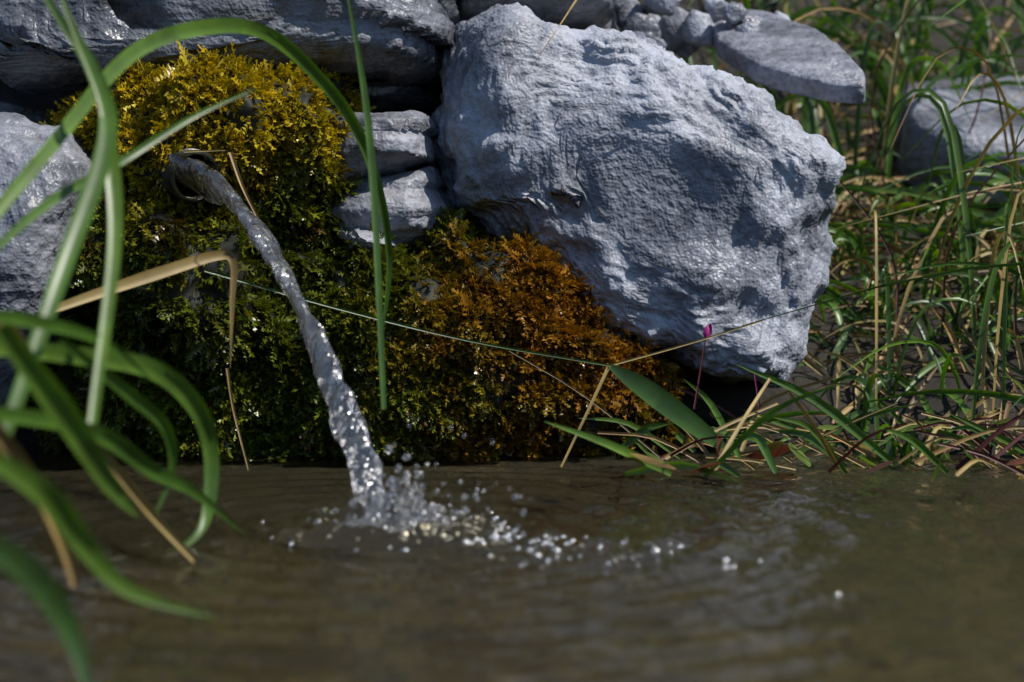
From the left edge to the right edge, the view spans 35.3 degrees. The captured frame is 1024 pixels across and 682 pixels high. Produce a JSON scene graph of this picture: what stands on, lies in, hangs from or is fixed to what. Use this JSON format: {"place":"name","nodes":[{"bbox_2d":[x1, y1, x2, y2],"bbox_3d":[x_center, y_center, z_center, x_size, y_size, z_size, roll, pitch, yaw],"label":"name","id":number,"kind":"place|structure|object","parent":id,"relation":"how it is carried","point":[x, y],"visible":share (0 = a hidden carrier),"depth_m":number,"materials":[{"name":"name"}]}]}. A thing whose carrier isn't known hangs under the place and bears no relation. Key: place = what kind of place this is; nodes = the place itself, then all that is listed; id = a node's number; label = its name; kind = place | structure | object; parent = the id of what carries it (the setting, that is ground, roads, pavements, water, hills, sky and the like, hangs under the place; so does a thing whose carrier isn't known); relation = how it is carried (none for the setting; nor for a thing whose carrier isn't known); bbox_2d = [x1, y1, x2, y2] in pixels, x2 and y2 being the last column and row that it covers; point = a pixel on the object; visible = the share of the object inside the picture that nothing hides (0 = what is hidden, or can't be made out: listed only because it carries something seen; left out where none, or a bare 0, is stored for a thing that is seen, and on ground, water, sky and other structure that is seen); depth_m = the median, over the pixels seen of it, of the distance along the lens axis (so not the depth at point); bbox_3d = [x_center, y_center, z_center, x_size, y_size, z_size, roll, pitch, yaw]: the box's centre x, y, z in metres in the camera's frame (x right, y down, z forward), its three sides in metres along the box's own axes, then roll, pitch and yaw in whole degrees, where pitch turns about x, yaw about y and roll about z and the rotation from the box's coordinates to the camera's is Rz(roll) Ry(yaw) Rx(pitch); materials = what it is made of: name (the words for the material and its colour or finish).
{"place":"outdoors","nodes":[
{"label":"outdoors","id":0,"kind":"place"},
{"bbox_2d":[0,447,1023,681],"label":"water surface","id":1,"kind":"object","parent":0,"point":[916,567],"visible":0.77,"depth_m":0.59,"materials":[{"name":"brown liquid"}]},
{"bbox_2d":[0,112,93,422],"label":"stone","id":2,"kind":"object","parent":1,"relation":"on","point":[29,254],"visible":0.38,"depth_m":0.91,"materials":[{"name":"stone"}]},
{"bbox_2d":[166,153,393,526],"bbox_3d":[-0.124,-0.010,0.804,0.032,0.181,0.268,-1,3,-28],"label":"water jet","id":3,"kind":"object","parent":1,"relation":"on","point":[350,430],"visible":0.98,"depth_m":0.75},
{"bbox_2d":[0,0,734,681],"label":"grass","id":4,"kind":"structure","parent":1,"relation":"on","point":[26,568],"depth_m":0.59,"materials":[{"name":"green plant"}]},
{"bbox_2d":[306,424,526,533],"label":"splash droplets","id":5,"kind":"object","parent":1,"relation":"on","point":[403,516],"visible":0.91,"depth_m":0.69,"materials":[{"name":"liquid"}]},
{"bbox_2d":[265,206,690,459],"bbox_3d":[-0.020,0.005,1.016,0.253,0.167,0.137,0,2,0],"label":"moss","id":6,"kind":"object","parent":1,"relation":"on","point":[425,291],"visible":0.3,"depth_m":0.96,"materials":[{"name":"brown plant"}]},
{"bbox_2d":[336,227,397,250],"bbox_3d":[-0.090,-0.062,1.003,0.045,0.032,0.098,0,2,0],"label":"stone","id":7,"kind":"object","parent":6,"relation":"on","point":[362,238],"visible":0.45,"depth_m":0.96,"materials":[{"name":"stone"}]},
{"bbox_2d":[328,166,455,247],"bbox_3d":[-0.081,-0.084,1.077,0.092,0.064,0.224,0,2,0],"label":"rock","id":8,"kind":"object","parent":6,"relation":"on","point":[416,199],"depth_m":0.98,"materials":[{"name":"stone"}]},
{"bbox_2d":[330,110,438,180],"bbox_3d":[-0.088,-0.120,1.069,0.090,0.064,0.221,0,2,0],"label":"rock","id":9,"kind":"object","parent":8,"relation":"on","point":[403,141],"depth_m":0.97,"materials":[{"name":"stone"}]},
{"bbox_2d":[346,78,442,116],"bbox_3d":[-0.095,-0.164,1.123,0.108,0.035,0.218,0,2,0],"label":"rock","id":10,"kind":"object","parent":9,"relation":"on","point":[384,96],"depth_m":1.03,"materials":[{"name":"stone"}]},
{"bbox_2d":[261,511,840,596],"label":"foam bubbles","id":11,"kind":"object","parent":1,"relation":"on","point":[496,537],"visible":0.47,"depth_m":0.66},
{"bbox_2d":[12,0,1023,482],"bbox_3d":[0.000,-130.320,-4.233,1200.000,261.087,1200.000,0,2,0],"label":"ground","id":12,"kind":"structure","parent":0,"point":[736,398],"depth_m":1.08,"materials":[{"name":"green plant"}]},
{"bbox_2d":[22,56,375,459],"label":"moss fronds","id":13,"kind":"object","parent":12,"relation":"on","point":[287,231],"visible":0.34,"depth_m":0.97,"materials":[{"name":"green plant"}]},
{"bbox_2d":[69,162,277,372],"bbox_3d":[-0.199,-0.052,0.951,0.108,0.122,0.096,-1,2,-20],"label":"moss","id":14,"kind":"object","parent":13,"relation":"on","point":[226,243],"visible":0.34,"depth_m":0.92,"materials":[{"name":"green plant"}]},
{"bbox_2d":[153,147,219,202],"bbox_3d":[-0.185,-0.095,0.913,0.030,0.035,0.038,-1,3,-30],"label":"pipe","id":15,"kind":"object","parent":14,"relation":"attached to","point":[167,176],"visible":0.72,"depth_m":0.90,"materials":[{"name":"metal"}]},
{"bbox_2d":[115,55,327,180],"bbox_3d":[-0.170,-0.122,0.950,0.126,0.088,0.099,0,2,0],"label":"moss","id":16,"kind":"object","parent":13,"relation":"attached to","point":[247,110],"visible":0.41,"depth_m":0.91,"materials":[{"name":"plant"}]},
{"bbox_2d":[110,41,344,204],"bbox_3d":[-0.170,-0.121,0.944,0.146,0.107,0.110,0,2,0],"label":"moss","id":17,"kind":"object","parent":13,"relation":"attached to","point":[162,117],"visible":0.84,"depth_m":0.92,"materials":[{"name":"yellow plant"}]},
{"bbox_2d":[0,0,459,112],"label":"rock","id":18,"kind":"object","parent":13,"relation":"on","point":[404,42],"visible":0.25,"depth_m":0.95,"materials":[{"name":"grey stone"}]},
{"bbox_2d":[0,11,618,123],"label":"back wall","id":19,"kind":"structure","parent":12,"relation":"on","point":[35,116],"depth_m":1.18,"materials":[{"name":"stone"}]},
{"bbox_2d":[0,0,1023,587],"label":"dry straw","id":20,"kind":"object","parent":12,"relation":"on","point":[8,446],"visible":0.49,"depth_m":1.05,"materials":[{"name":"beige plant"}]},
{"bbox_2d":[431,2,845,387],"bbox_3d":[0.079,-0.089,1.069,0.267,0.244,0.227,0,2,0],"label":"rock","id":21,"kind":"object","parent":12,"relation":"on","point":[663,197],"visible":0.89,"depth_m":0.97,"materials":[{"name":"stone"}]},
{"bbox_2d":[457,0,613,29],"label":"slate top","id":22,"kind":"object","parent":21,"relation":"on","point":[583,14],"visible":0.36,"depth_m":1.08,"materials":[{"name":"grey stone"}]},
{"bbox_2d":[621,13,659,38],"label":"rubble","id":23,"kind":"object","parent":21,"relation":"on","point":[648,26],"visible":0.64,"depth_m":1.15,"materials":[{"name":"stone"}]},
{"bbox_2d":[613,0,625,10],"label":"rubble","id":24,"kind":"object","parent":23,"relation":"on","point":[619,5],"visible":0.42,"depth_m":1.16,"materials":[{"name":"stone"}]},
{"bbox_2d":[614,0,648,29],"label":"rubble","id":25,"kind":"object","parent":23,"relation":"on","point":[628,9],"visible":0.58,"depth_m":1.17,"materials":[{"name":"stone"}]},
{"bbox_2d":[642,0,680,16],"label":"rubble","id":26,"kind":"object","parent":23,"relation":"on","point":[663,7],"visible":1,"depth_m":1.15,"materials":[{"name":"stone"}]},
{"bbox_2d":[653,37,666,47],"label":"rubble","id":27,"kind":"object","parent":21,"relation":"on","point":[660,41],"visible":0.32,"depth_m":1.15,"materials":[{"name":"stone"}]},
{"bbox_2d":[707,9,865,103],"bbox_3d":[0.190,-0.202,1.130,0.070,0.087,0.184,-1,2,-20],"label":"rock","id":28,"kind":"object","parent":21,"relation":"on","point":[776,52],"depth_m":1.10,"materials":[{"name":"stone"}]},
{"bbox_2d":[661,7,688,46],"bbox_3d":[0.126,-0.234,1.200,0.033,0.030,0.023,0,2,0],"label":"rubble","id":29,"kind":"object","parent":28,"relation":"on","point":[673,26],"visible":0.55,"depth_m":1.19,"materials":[{"name":"stone"}]},
{"bbox_2d":[658,20,684,54],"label":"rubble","id":30,"kind":"object","parent":29,"relation":"on","point":[668,42],"visible":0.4,"depth_m":1.19,"materials":[{"name":"stone"}]},
{"bbox_2d":[677,47,692,58],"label":"rubble","id":31,"kind":"object","parent":28,"relation":"on","point":[683,52],"visible":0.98,"depth_m":1.20,"materials":[{"name":"stone"}]},
{"bbox_2d":[684,43,698,53],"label":"rubble","id":32,"kind":"object","parent":28,"relation":"on","point":[691,49],"visible":0.59,"depth_m":1.19,"materials":[{"name":"stone"}]},
{"bbox_2d":[681,9,713,47],"bbox_3d":[0.137,-0.229,1.179,0.026,0.027,0.024,0,2,0],"label":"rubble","id":33,"kind":"object","parent":28,"relation":"on","point":[697,27],"visible":1,"depth_m":1.17,"materials":[{"name":"stone"}]},
{"bbox_2d":[704,0,723,11],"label":"rubble","id":34,"kind":"object","parent":28,"relation":"on","point":[709,4],"visible":0.49,"depth_m":1.19,"materials":[{"name":"stone"}]},
{"bbox_2d":[709,0,727,21],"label":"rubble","id":35,"kind":"object","parent":28,"relation":"on","point":[715,12],"visible":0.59,"depth_m":1.17,"materials":[{"name":"stone"}]},
{"bbox_2d":[721,2,747,25],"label":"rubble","id":36,"kind":"object","parent":28,"relation":"on","point":[733,13],"visible":1,"depth_m":1.15,"materials":[{"name":"stone"}]},
{"bbox_2d":[723,12,760,27],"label":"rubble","id":37,"kind":"object","parent":28,"relation":"on","point":[749,17],"visible":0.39,"depth_m":1.16,"materials":[{"name":"stone"}]},
{"bbox_2d":[735,21,759,31],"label":"rubble","id":38,"kind":"object","parent":28,"relation":"on","point":[745,26],"visible":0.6,"depth_m":1.15,"materials":[{"name":"stone"}]},
{"bbox_2d":[754,15,763,21],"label":"rubble","id":39,"kind":"object","parent":28,"relation":"on","point":[761,19],"visible":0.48,"depth_m":1.16,"materials":[{"name":"stone"}]},
{"bbox_2d":[775,11,790,20],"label":"rubble","id":40,"kind":"object","parent":28,"relation":"on","point":[780,14],"visible":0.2,"depth_m":1.20,"materials":[{"name":"stone"}]},
{"bbox_2d":[895,75,1023,208],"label":"rock","id":41,"kind":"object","parent":12,"relation":"on","point":[922,118],"depth_m":1.33,"materials":[{"name":"stone"}]}
]}

